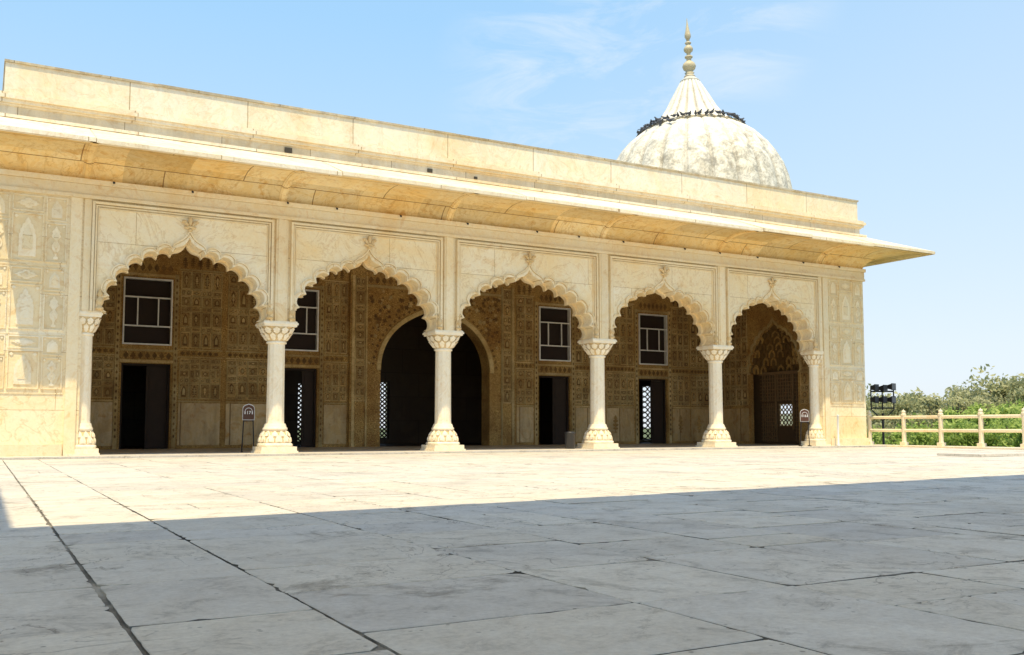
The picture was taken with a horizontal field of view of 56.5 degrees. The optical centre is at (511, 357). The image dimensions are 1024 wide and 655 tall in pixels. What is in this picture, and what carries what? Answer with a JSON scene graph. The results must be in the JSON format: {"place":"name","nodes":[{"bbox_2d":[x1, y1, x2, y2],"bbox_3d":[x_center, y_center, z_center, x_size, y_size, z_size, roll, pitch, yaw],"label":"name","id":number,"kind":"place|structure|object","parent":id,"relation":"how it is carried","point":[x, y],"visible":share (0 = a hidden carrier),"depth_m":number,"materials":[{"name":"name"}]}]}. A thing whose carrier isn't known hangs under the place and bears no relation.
{"place":"outdoors","nodes":[
{"label":"outdoors","id":0,"kind":"place"},
{"bbox_2d":[0,59,934,459],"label":"palace building","id":1,"kind":"structure","parent":0,"point":[186,271],"depth_m":24.24,"materials":[{"name":"beige stone"}]},
{"bbox_2d":[119,363,169,448],"bbox_3d":[-9.321,1.247,24.154,1.180,2.160,0.110,2,-5,-29],"label":"door","id":2,"kind":"structure","parent":1,"relation":"in","point":[157,378],"depth_m":24.29,"materials":[{"name":"brown wood"}]},
{"bbox_2d":[122,276,172,345],"bbox_3d":[-9.265,-1.154,24.230,1.180,1.700,0.180,2,-5,-29],"label":"window","id":3,"kind":"structure","parent":1,"relation":"in","point":[147,302],"depth_m":24.27,"materials":[{"name":"glass"}]},
{"bbox_2d":[241,404,254,451],"bbox_3d":[-5.838,1.563,21.091,0.286,1.063,0.280,2,-4,-21],"label":"information sign","id":4,"kind":"object","parent":1,"relation":"on","point":[248,413],"visible":0.85,"depth_m":21.09,"materials":[{"name":"black metal"}]},
{"bbox_2d":[285,368,315,446],"bbox_3d":[-5.943,1.386,26.037,1.160,2.160,0.110,2,-5,-29],"label":"door","id":5,"kind":"structure","parent":1,"relation":"in","point":[308,384],"depth_m":26.22,"materials":[{"name":"brown wood"}]},
{"bbox_2d":[285,289,318,351],"bbox_3d":[-5.887,-1.015,26.112,1.160,1.700,0.180,2,-5,-29],"label":"window","id":6,"kind":"structure","parent":1,"relation":"in","point":[305,336],"depth_m":26.28,"materials":[{"name":"glass"}]},
{"bbox_2d":[539,376,568,443],"bbox_3d":[1.267,1.681,30.056,1.160,2.160,0.110,2,-5,-29],"label":"door","id":7,"kind":"structure","parent":1,"relation":"in","point":[560,384],"depth_m":30.20,"materials":[{"name":"brown wood"}]},
{"bbox_2d":[539,306,570,361],"bbox_3d":[1.323,-0.720,30.131,1.160,1.700,0.180,2,-5,-29],"label":"window","id":8,"kind":"structure","parent":1,"relation":"in","point":[554,322],"depth_m":30.19,"materials":[{"name":"glass"}]},
{"bbox_2d":[639,379,665,442],"bbox_3d":[4.646,1.819,31.939,1.180,2.160,0.110,2,-5,-29],"label":"door","id":9,"kind":"structure","parent":1,"relation":"in","point":[657,402],"depth_m":32.09,"materials":[{"name":"brown wood"}]},
{"bbox_2d":[638,313,667,364],"bbox_3d":[4.702,-0.582,32.014,1.180,1.700,0.180,2,-5,-29],"label":"window","id":10,"kind":"structure","parent":1,"relation":"in","point":[652,328],"depth_m":32.08,"materials":[{"name":"glass"}]},
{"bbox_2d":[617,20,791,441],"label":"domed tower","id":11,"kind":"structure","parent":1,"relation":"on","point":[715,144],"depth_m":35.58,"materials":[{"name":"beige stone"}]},
{"bbox_2d":[799,409,810,445],"bbox_3d":[8.364,2.014,27.235,0.286,1.063,0.280,0,-4,-1],"label":"information sign","id":12,"kind":"object","parent":1,"relation":"on","point":[804,415],"visible":0.95,"depth_m":27.23,"materials":[{"name":"black metal"}]},
{"bbox_2d":[297,428,650,440],"bbox_3d":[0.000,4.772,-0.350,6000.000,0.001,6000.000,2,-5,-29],"label":"ground","id":13,"kind":"structure","parent":0,"point":[644,435],"depth_m":711.01,"materials":[{"name":"green plant"}]},
{"bbox_2d":[781,414,791,424],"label":"distant woodland","id":14,"kind":"object","parent":13,"relation":"on","point":[785,418],"depth_m":96.54,"materials":[{"name":"green plant"}]},
{"bbox_2d":[866,397,898,433],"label":"tree","id":15,"kind":"object","parent":13,"relation":"on","point":[868,406],"visible":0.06,"depth_m":61.60,"materials":[{"name":"green plant"}]},
{"bbox_2d":[870,383,895,444],"bbox_3d":[12.451,3.997,31.731,0.870,6.245,0.290,0,-4,0],"label":"floodlight stand","id":16,"kind":"object","parent":13,"relation":"on","point":[882,389],"visible":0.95,"depth_m":31.92,"materials":[{"name":"black metal"}]},
{"bbox_2d":[866,424,911,444],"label":"tree","id":17,"kind":"object","parent":13,"relation":"on","point":[897,436],"visible":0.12,"depth_m":46.35,"materials":[{"name":"green plant"}]},
{"bbox_2d":[866,409,931,444],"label":"tree","id":18,"kind":"object","parent":13,"relation":"on","point":[893,426],"visible":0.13,"depth_m":51.15,"materials":[{"name":"green plant"}]},
{"bbox_2d":[865,383,949,425],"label":"tree","id":19,"kind":"object","parent":13,"relation":"on","point":[919,394],"visible":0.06,"depth_m":64.94,"materials":[{"name":"green plant"}]},
{"bbox_2d":[873,393,944,427],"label":"tree","id":20,"kind":"object","parent":13,"relation":"on","point":[908,405],"visible":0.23,"depth_m":57.88,"materials":[{"name":"green plant"}]},
{"bbox_2d":[891,386,978,427],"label":"tree","id":21,"kind":"object","parent":13,"relation":"on","point":[970,395],"visible":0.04,"depth_m":63.17,"materials":[{"name":"green plant"}]},
{"bbox_2d":[896,413,998,446],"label":"tree","id":22,"kind":"object","parent":13,"relation":"on","point":[923,438],"visible":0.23,"depth_m":43.29,"materials":[{"name":"green plant"}]},
{"bbox_2d":[918,385,991,426],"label":"tree","id":23,"kind":"object","parent":13,"relation":"on","point":[958,403],"visible":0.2,"depth_m":59.86,"materials":[{"name":"green plant"}]},
{"bbox_2d":[933,419,986,445],"bbox_3d":[19.575,5.154,39.794,3.428,5.134,3.804,2,-4,-20],"label":"tree","id":24,"kind":"object","parent":13,"relation":"on","point":[969,438],"visible":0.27,"depth_m":39.61,"materials":[{"name":"green plant"}]},
{"bbox_2d":[945,381,987,400],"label":"tree","id":25,"kind":"object","parent":13,"relation":"on","point":[965,383],"visible":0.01,"depth_m":65.81,"materials":[{"name":"green plant"}]},
{"bbox_2d":[933,403,1001,445],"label":"tree","id":26,"kind":"object","parent":13,"relation":"on","point":[975,420],"visible":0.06,"depth_m":48.57,"materials":[{"name":"green plant"}]},
{"bbox_2d":[948,411,1021,446],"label":"tree","id":27,"kind":"object","parent":13,"relation":"on","point":[989,438],"visible":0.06,"depth_m":41.31,"materials":[{"name":"green plant"}]},
{"bbox_2d":[962,385,1023,413],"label":"tree","id":28,"kind":"object","parent":13,"relation":"on","point":[1017,397],"visible":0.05,"depth_m":57.34,"materials":[{"name":"green plant"}]},
{"bbox_2d":[964,398,1023,445],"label":"tree","id":29,"kind":"object","parent":13,"relation":"on","point":[1017,408],"visible":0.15,"depth_m":50.07,"materials":[{"name":"green plant"}]},
{"bbox_2d":[966,364,1023,403],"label":"tree","id":30,"kind":"object","parent":13,"relation":"on","point":[997,390],"visible":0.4,"depth_m":61.57,"materials":[{"name":"green plant"}]},
{"bbox_2d":[984,405,1021,446],"bbox_3d":[21.697,4.783,38.506,4.760,5.700,5.813,-1,-4,18],"label":"tree","id":31,"kind":"object","parent":13,"relation":"on","point":[1015,439],"visible":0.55,"depth_m":38.45,"materials":[{"name":"green plant"}]},
{"bbox_2d":[1006,372,1023,400],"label":"tree","id":32,"kind":"object","parent":13,"relation":"on","point":[1019,383],"visible":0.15,"depth_m":59.58,"materials":[{"name":"green plant"}]},
{"bbox_2d":[0,447,1023,654],"bbox_3d":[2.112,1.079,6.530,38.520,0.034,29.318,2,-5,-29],"label":"pavement","id":33,"kind":"structure","parent":0,"point":[886,551],"depth_m":4.41,"materials":[{"name":"stone"}]},
{"bbox_2d":[565,431,574,448],"bbox_3d":[1.464,2.090,24.042,0.276,0.440,0.276,2,-5,-29],"label":"litter bin","id":34,"kind":"object","parent":33,"relation":"on","point":[569,439],"visible":1,"depth_m":23.93,"materials":[{"name":"metal"}]},
{"bbox_2d":[837,415,839,445],"bbox_3d":[9.562,2.141,27.945,0.100,0.910,0.100,2,-5,-29],"label":"barrier post","id":35,"kind":"object","parent":33,"relation":"on","point":[838,444],"visible":1,"depth_m":27.92,"materials":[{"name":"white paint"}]},
{"bbox_2d":[874,444,1023,449],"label":"terrace kerb","id":36,"kind":"structure","parent":33,"relation":"on","point":[972,447],"depth_m":26.55,"materials":[{"name":"stone"}]},
{"bbox_2d":[867,407,1023,447],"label":"railing","id":37,"kind":"object","parent":36,"relation":"on","point":[940,416],"visible":0.98,"depth_m":27.13,"materials":[{"name":"stone"}]},
{"bbox_2d":[937,451,1023,456],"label":"kerb","id":38,"kind":"structure","parent":33,"relation":"on","point":[984,454],"depth_m":19.32,"materials":[{"name":"stone"}]},
{"bbox_2d":[0,0,1023,428],"label":"sky","id":39,"kind":"structure","parent":0,"point":[912,111],"materials":[{"name":"blue"}]}
]}

